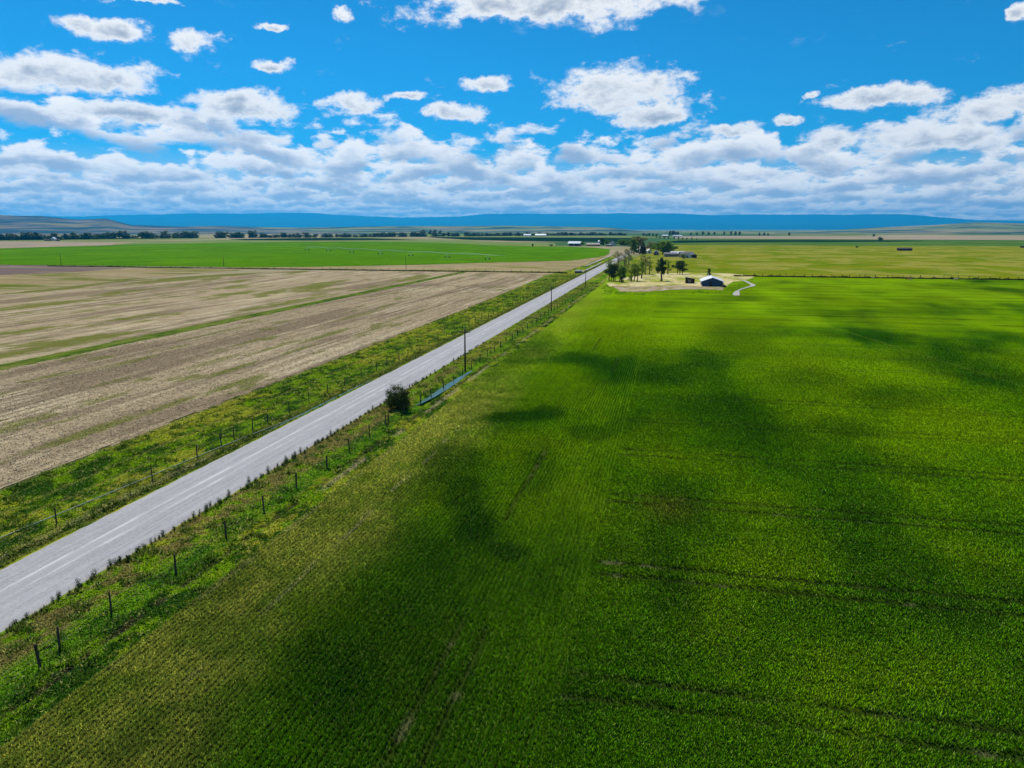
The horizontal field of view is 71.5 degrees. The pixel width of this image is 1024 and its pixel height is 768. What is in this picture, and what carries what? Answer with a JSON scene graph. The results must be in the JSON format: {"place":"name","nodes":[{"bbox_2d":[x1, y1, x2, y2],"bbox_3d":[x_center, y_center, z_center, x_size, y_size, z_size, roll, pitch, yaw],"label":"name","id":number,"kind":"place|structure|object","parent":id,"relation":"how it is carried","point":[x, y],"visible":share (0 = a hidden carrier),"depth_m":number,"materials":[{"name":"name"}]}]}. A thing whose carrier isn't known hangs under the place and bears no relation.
{"place":"outdoors","nodes":[
{"label":"outdoors","id":0,"kind":"place"},
{"bbox_2d":[0,241,115,247],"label":"dry field","id":1,"kind":"structure","parent":0,"point":[4,244],"depth_m":1119.73,"materials":[{"name":"beige soil"}]},
{"bbox_2d":[0,265,124,274],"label":"fallow field","id":2,"kind":"structure","parent":0,"point":[18,269],"depth_m":429.99,"materials":[{"name":"brown soil"}]},
{"bbox_2d":[0,267,239,293],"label":"weedy field","id":3,"kind":"structure","parent":0,"point":[15,283],"depth_m":358.94,"materials":[{"name":"beige plant"}]},
{"bbox_2d":[0,215,369,234],"bbox_3d":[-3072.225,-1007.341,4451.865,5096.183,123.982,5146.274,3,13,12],"label":"hills","id":4,"kind":"structure","parent":0,"point":[17,225],"depth_m":4239.75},
{"bbox_2d":[0,271,456,363],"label":"bare field","id":5,"kind":"structure","parent":0,"point":[38,323],"depth_m":237.04,"materials":[{"name":"soil"}]},
{"bbox_2d":[0,272,548,488],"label":"bare field","id":6,"kind":"structure","parent":0,"point":[488,281],"depth_m":125.79,"materials":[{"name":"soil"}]},
{"bbox_2d":[0,242,609,266],"bbox_3d":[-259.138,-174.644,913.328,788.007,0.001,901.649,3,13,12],"label":"green field","id":7,"kind":"structure","parent":0,"point":[270,254],"depth_m":681.56,"materials":[{"name":"green plant"}]},
{"bbox_2d":[305,247,504,259],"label":"pivot sprinkler","id":8,"kind":"object","parent":7,"relation":"on","point":[412,254],"visible":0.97,"depth_m":647.17,"materials":[{"name":"metal"}]},
{"bbox_2d":[263,380,369,433],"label":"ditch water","id":9,"kind":"structure","parent":0,"point":[318,405],"depth_m":99.58,"materials":[{"name":"liquid"}]},
{"bbox_2d":[0,246,640,632],"bbox_3d":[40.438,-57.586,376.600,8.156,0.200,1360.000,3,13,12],"label":"road","id":10,"kind":"structure","parent":0,"point":[33,582],"depth_m":65.94,"materials":[{"name":"grey asphalt"}]},
{"bbox_2d":[237,238,408,239],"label":"dark field","id":11,"kind":"structure","parent":0,"point":[323,239],"depth_m":1635.92,"materials":[{"name":"green plant"}]},
{"bbox_2d":[119,238,555,246],"bbox_3d":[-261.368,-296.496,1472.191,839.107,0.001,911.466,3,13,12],"label":"pale field","id":12,"kind":"structure","parent":0,"point":[422,241],"depth_m":1387.99,"materials":[{"name":"beige plant"}]},
{"bbox_2d":[212,255,613,273],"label":"dry field","id":13,"kind":"structure","parent":0,"point":[550,266],"depth_m":452.31,"materials":[{"name":"beige soil"}]},
{"bbox_2d":[185,226,681,232],"bbox_3d":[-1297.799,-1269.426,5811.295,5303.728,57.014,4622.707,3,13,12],"label":"hills","id":14,"kind":"structure","parent":0,"point":[472,229],"depth_m":5692.84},
{"bbox_2d":[417,370,472,404],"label":"ditch water","id":15,"kind":"structure","parent":0,"point":[446,386],"depth_m":111.29,"materials":[{"name":"blue liquid"}]},
{"bbox_2d":[0,275,1023,767],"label":"crop field","id":16,"kind":"structure","parent":0,"point":[796,307],"depth_m":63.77,"materials":[{"name":"green plant"}]},
{"bbox_2d":[0,230,1023,747],"bbox_3d":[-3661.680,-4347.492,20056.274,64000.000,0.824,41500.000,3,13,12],"label":"ground","id":17,"kind":"structure","parent":0,"point":[602,276],"depth_m":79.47,"materials":[{"name":"green plant"}]},
{"bbox_2d":[0,234,6,239],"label":"tree","id":18,"kind":"object","parent":17,"relation":"on","point":[2,237],"visible":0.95,"depth_m":1531.77,"materials":[{"name":"green plant"}]},
{"bbox_2d":[20,231,32,239],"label":"tree","id":19,"kind":"object","parent":17,"relation":"on","point":[23,233],"visible":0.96,"depth_m":1581.11,"materials":[{"name":"green plant"}]},
{"bbox_2d":[26,234,35,239],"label":"tree","id":20,"kind":"object","parent":17,"relation":"on","point":[29,237],"visible":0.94,"depth_m":1581.79,"materials":[{"name":"green plant"}]},
{"bbox_2d":[32,234,47,239],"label":"tree","id":21,"kind":"object","parent":17,"relation":"on","point":[40,236],"visible":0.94,"depth_m":1588.60,"materials":[{"name":"green plant"}]},
{"bbox_2d":[62,233,70,239],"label":"tree","id":22,"kind":"object","parent":17,"relation":"on","point":[65,236],"visible":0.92,"depth_m":1651.77,"materials":[{"name":"green plant"}]},
{"bbox_2d":[68,234,81,238],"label":"tree","id":23,"kind":"object","parent":17,"relation":"on","point":[72,237],"visible":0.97,"depth_m":1665.58,"materials":[{"name":"green plant"}]},
{"bbox_2d":[74,578,80,588],"bbox_3d":[-29.560,13.589,48.431,0.631,0.923,0.593,9,15,35],"label":"weed clump","id":24,"kind":"object","parent":17,"relation":"on","point":[78,585],"visible":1,"depth_m":48.40,"materials":[{"name":"plant"}]},
{"bbox_2d":[80,233,92,238],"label":"tree","id":25,"kind":"object","parent":17,"relation":"on","point":[84,236],"visible":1,"depth_m":1670.65,"materials":[{"name":"green plant"}]},
{"bbox_2d":[90,568,98,577],"bbox_3d":[-29.459,13.345,50.031,0.750,0.722,0.823,10,16,38],"label":"weed clump","id":26,"kind":"object","parent":17,"relation":"on","point":[94,574],"visible":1,"depth_m":50.07,"materials":[{"name":"plant"}]},
{"bbox_2d":[91,233,101,238],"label":"tree","id":27,"kind":"object","parent":17,"relation":"on","point":[96,236],"visible":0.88,"depth_m":1692.55,"materials":[{"name":"green plant"}]},
{"bbox_2d":[105,232,114,238],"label":"tree","id":28,"kind":"object","parent":17,"relation":"on","point":[108,233],"visible":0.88,"depth_m":1744.43,"materials":[{"name":"green plant"}]},
{"bbox_2d":[117,230,127,238],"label":"tree","id":29,"kind":"object","parent":17,"relation":"on","point":[124,232],"visible":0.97,"depth_m":1758.62,"materials":[{"name":"green plant"}]},
{"bbox_2d":[136,232,151,238],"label":"tree","id":30,"kind":"object","parent":17,"relation":"on","point":[141,235],"visible":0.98,"depth_m":1784.78,"materials":[{"name":"green plant"}]},
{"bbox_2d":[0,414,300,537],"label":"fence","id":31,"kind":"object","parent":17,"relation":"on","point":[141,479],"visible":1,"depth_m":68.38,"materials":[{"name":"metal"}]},
{"bbox_2d":[169,234,179,237],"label":"tree","id":32,"kind":"object","parent":17,"relation":"on","point":[176,236],"visible":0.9,"depth_m":1883.72,"materials":[{"name":"green plant"}]},
{"bbox_2d":[180,231,192,237],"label":"tree","id":33,"kind":"object","parent":17,"relation":"on","point":[186,234],"visible":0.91,"depth_m":1870.29,"materials":[{"name":"green plant"}]},
{"bbox_2d":[215,233,226,237],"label":"tree","id":34,"kind":"object","parent":17,"relation":"on","point":[221,234],"visible":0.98,"depth_m":1914.30,"materials":[{"name":"green plant"}]},
{"bbox_2d":[0,272,465,369],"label":"grass strip","id":35,"kind":"object","parent":17,"relation":"on","point":[10,365],"depth_m":169.46,"materials":[{"name":"green plant"}]},
{"bbox_2d":[233,232,243,237],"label":"tree","id":36,"kind":"object","parent":17,"relation":"on","point":[239,235],"visible":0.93,"depth_m":1932.96,"materials":[{"name":"green plant"}]},
{"bbox_2d":[246,230,257,237],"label":"tree","id":37,"kind":"object","parent":17,"relation":"on","point":[249,232],"visible":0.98,"depth_m":1981.67,"materials":[{"name":"green plant"}]},
{"bbox_2d":[47,264,531,271],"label":"field fence","id":38,"kind":"object","parent":17,"relation":"on","point":[274,267],"visible":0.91,"depth_m":433.21,"materials":[{"name":"brown wood"}]},
{"bbox_2d":[1,271,578,545],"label":"roadside fence","id":39,"kind":"object","parent":17,"relation":"on","point":[289,408],"visible":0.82,"depth_m":89.75,"materials":[{"name":"brown wood"}]},
{"bbox_2d":[1,286,584,680],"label":"roadside fence","id":40,"kind":"object","parent":17,"relation":"on","point":[111,612],"visible":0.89,"depth_m":56.81,"materials":[{"name":"brown wood"}]},
{"bbox_2d":[47,265,567,272],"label":"bank grass","id":41,"kind":"structure","parent":17,"relation":"on","point":[310,269],"depth_m":426.54,"materials":[{"name":"green plant"}]},
{"bbox_2d":[383,382,412,410],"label":"bush","id":42,"kind":"object","parent":17,"relation":"on","point":[397,399],"visible":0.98,"depth_m":95.93,"materials":[{"name":"green plant"}]},
{"bbox_2d":[459,328,469,370],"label":"utility pole","id":43,"kind":"object","parent":17,"relation":"on","point":[465,349],"visible":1,"depth_m":123.17,"materials":[{"name":"brown wood"}]},
{"bbox_2d":[586,243,599,245],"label":"barn","id":44,"kind":"structure","parent":17,"relation":"on","point":[592,244],"depth_m":1035.43,"materials":[{"name":"white metal"}]},
{"bbox_2d":[606,259,614,267],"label":"tree","id":45,"kind":"object","parent":17,"relation":"on","point":[610,263],"visible":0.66,"depth_m":394.63,"materials":[{"name":"green plant"}]},
{"bbox_2d":[614,239,627,245],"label":"tree","id":46,"kind":"object","parent":17,"relation":"on","point":[621,241],"visible":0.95,"depth_m":1010.08,"materials":[{"name":"green plant"}]},
{"bbox_2d":[630,239,639,253],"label":"tree","id":47,"kind":"object","parent":17,"relation":"on","point":[633,245],"visible":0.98,"depth_m":688.87,"materials":[{"name":"green plant"}]},
{"bbox_2d":[630,236,647,252],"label":"tree","id":48,"kind":"object","parent":17,"relation":"on","point":[639,239],"visible":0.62,"depth_m":728.87,"materials":[{"name":"green plant"}]},
{"bbox_2d":[602,279,753,294],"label":"verge patch","id":49,"kind":"object","parent":17,"relation":"on","point":[607,287],"visible":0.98,"depth_m":277.87,"materials":[{"name":"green plant"}]},
{"bbox_2d":[606,273,754,286],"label":"yard","id":50,"kind":"structure","parent":17,"relation":"on","point":[667,279],"depth_m":343.44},
{"bbox_2d":[616,266,626,281],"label":"tree","id":51,"kind":"object","parent":50,"relation":"on","point":[622,271],"visible":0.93,"depth_m":325.96,"materials":[{"name":"green plant"}]},
{"bbox_2d":[626,262,643,280],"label":"tree","id":52,"kind":"object","parent":50,"relation":"on","point":[634,270],"visible":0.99,"depth_m":330.67,"materials":[{"name":"green plant"}]},
{"bbox_2d":[636,260,646,277],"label":"tree","id":53,"kind":"object","parent":50,"relation":"on","point":[641,263],"visible":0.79,"depth_m":349.08,"materials":[{"name":"green plant"}]},
{"bbox_2d":[639,255,650,274],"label":"tree","id":54,"kind":"object","parent":50,"relation":"on","point":[645,261],"visible":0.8,"depth_m":379.06,"materials":[{"name":"green plant"}]},
{"bbox_2d":[646,260,653,273],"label":"tree","id":55,"kind":"object","parent":50,"relation":"on","point":[650,266],"visible":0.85,"depth_m":382.79,"materials":[{"name":"green plant"}]},
{"bbox_2d":[655,257,666,280],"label":"tree","id":56,"kind":"object","parent":50,"relation":"on","point":[661,267],"visible":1,"depth_m":332.17,"materials":[{"name":"green plant"}]},
{"bbox_2d":[685,277,694,282],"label":"dark shed","id":57,"kind":"structure","parent":50,"relation":"on","point":[689,280],"depth_m":318.73,"materials":[{"name":"black wood"}]},
{"bbox_2d":[700,274,723,285],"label":"blue shed","id":58,"kind":"structure","parent":50,"relation":"on","point":[710,280],"depth_m":302.39,"materials":[{"name":"blue metal"}]},
{"bbox_2d":[604,245,1023,281],"bbox_3d":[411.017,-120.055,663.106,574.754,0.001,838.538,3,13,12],"label":"pasture","id":59,"kind":"structure","parent":17,"relation":"on","point":[986,262],"depth_m":535.76,"materials":[{"name":"green plant"}]},
{"bbox_2d":[603,262,618,280],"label":"tree","id":60,"kind":"object","parent":59,"relation":"on","point":[612,270],"visible":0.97,"depth_m":332.76,"materials":[{"name":"green plant"}]},
{"bbox_2d":[611,251,622,268],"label":"tree","id":61,"kind":"object","parent":59,"relation":"on","point":[618,260],"visible":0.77,"depth_m":401.01,"materials":[{"name":"green plant"}]},
{"bbox_2d":[620,253,630,274],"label":"tree","id":62,"kind":"object","parent":59,"relation":"on","point":[625,262],"visible":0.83,"depth_m":376.30,"materials":[{"name":"green plant"}]},
{"bbox_2d":[622,248,633,263],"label":"tree","id":63,"kind":"object","parent":59,"relation":"on","point":[628,253],"visible":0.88,"depth_m":489.46,"materials":[{"name":"green plant"}]},
{"bbox_2d":[639,241,647,253],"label":"spruce tree","id":64,"kind":"object","parent":59,"relation":"on","point":[643,251],"visible":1,"depth_m":668.74,"materials":[{"name":"green plant"}]},
{"bbox_2d":[645,241,654,249],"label":"tree","id":65,"kind":"object","parent":59,"relation":"on","point":[649,244],"visible":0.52,"depth_m":816.85,"materials":[{"name":"green plant"}]},
{"bbox_2d":[649,241,660,250],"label":"tree","id":66,"kind":"object","parent":59,"relation":"on","point":[657,244],"visible":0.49,"depth_m":720.29,"materials":[{"name":"green plant"}]},
{"bbox_2d":[654,241,673,254],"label":"tree","id":67,"kind":"object","parent":59,"relation":"on","point":[666,246],"visible":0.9,"depth_m":670.87,"materials":[{"name":"green plant"}]},
{"bbox_2d":[665,259,671,273],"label":"tree","id":68,"kind":"object","parent":59,"relation":"on","point":[667,263],"visible":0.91,"depth_m":382.95,"materials":[{"name":"green plant"}]},
{"bbox_2d":[663,252,677,256],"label":"barn","id":69,"kind":"structure","parent":59,"relation":"on","point":[670,254],"depth_m":626.83,"materials":[{"name":"grey metal"}]},
{"bbox_2d":[671,260,688,273],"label":"tree","id":70,"kind":"object","parent":59,"relation":"on","point":[679,264],"visible":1,"depth_m":381.96,"materials":[{"name":"green plant"}]},
{"bbox_2d":[678,252,693,256],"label":"barn","id":71,"kind":"structure","parent":59,"relation":"on","point":[690,253],"depth_m":612.60,"materials":[{"name":"grey metal"}]},
{"bbox_2d":[734,275,1023,279],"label":"bank grass","id":72,"kind":"structure","parent":59,"relation":"on","point":[881,277],"depth_m":352.66,"materials":[{"name":"green plant"}]},
{"bbox_2d":[897,248,912,250],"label":"barn","id":73,"kind":"structure","parent":59,"relation":"on","point":[904,249],"depth_m":798.96,"materials":[{"name":"grey metal"}]},
{"bbox_2d":[754,273,1018,278],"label":"field fence","id":74,"kind":"object","parent":17,"relation":"on","point":[892,276],"visible":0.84,"depth_m":353.05,"materials":[{"name":"brown wood"}]},
{"bbox_2d":[0,0,1023,220],"label":"sky","id":75,"kind":"structure","parent":0,"point":[381,108],"materials":[{"name":"blue"}]},
{"bbox_2d":[397,236,643,237],"bbox_3d":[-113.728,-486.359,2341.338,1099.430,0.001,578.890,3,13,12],"label":"pale field","id":76,"kind":"structure","parent":0,"point":[548,236],"depth_m":2273.88,"materials":[{"name":"plant"}]},
{"bbox_2d":[433,237,630,241],"bbox_3d":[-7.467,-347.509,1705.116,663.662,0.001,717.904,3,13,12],"label":"dark field","id":77,"kind":"structure","parent":0,"point":[540,239],"depth_m":1635.92,"materials":[{"name":"green plant"}]},
{"bbox_2d":[46,213,1023,229],"bbox_3d":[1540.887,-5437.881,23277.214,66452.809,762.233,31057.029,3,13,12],"label":"mountains","id":78,"kind":"structure","parent":0,"point":[657,221],"depth_m":28570.71,"materials":[{"name":"blue"}]},
{"bbox_2d":[568,241,580,245],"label":"open shed","id":79,"kind":"structure","parent":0,"point":[574,243],"depth_m":1029.32,"materials":[{"name":"white metal"}]},
{"bbox_2d":[613,285,723,291],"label":"dirt strip","id":80,"kind":"object","parent":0,"point":[645,288],"visible":1,"depth_m":291.02,"materials":[{"name":"beige soil"}]},
{"bbox_2d":[733,278,754,294],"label":"concrete ditch","id":81,"kind":"object","parent":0,"point":[737,291],"visible":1,"depth_m":289.80,"materials":[{"name":"grey concrete"}]},
{"bbox_2d":[669,240,898,242],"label":"dark field","id":82,"kind":"structure","parent":0,"point":[687,241],"depth_m":1374.63,"materials":[{"name":"green plant"}]},
{"bbox_2d":[661,239,1023,245],"bbox_3d":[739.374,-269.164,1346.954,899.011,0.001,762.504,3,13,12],"label":"meadow","id":83,"kind":"structure","parent":0,"point":[958,243],"depth_m":1198.34,"materials":[{"name":"green plant"}]},
{"bbox_2d":[675,236,1023,239],"bbox_3d":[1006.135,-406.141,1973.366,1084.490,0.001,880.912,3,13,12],"label":"tan field","id":84,"kind":"structure","parent":0,"point":[858,237],"depth_m":2007.05,"materials":[{"name":"beige plant"}]},
{"bbox_2d":[775,222,1023,233],"bbox_3d":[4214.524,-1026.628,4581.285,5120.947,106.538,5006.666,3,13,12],"label":"hills","id":85,"kind":"structure","parent":0,"point":[985,228],"depth_m":4887.28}
]}

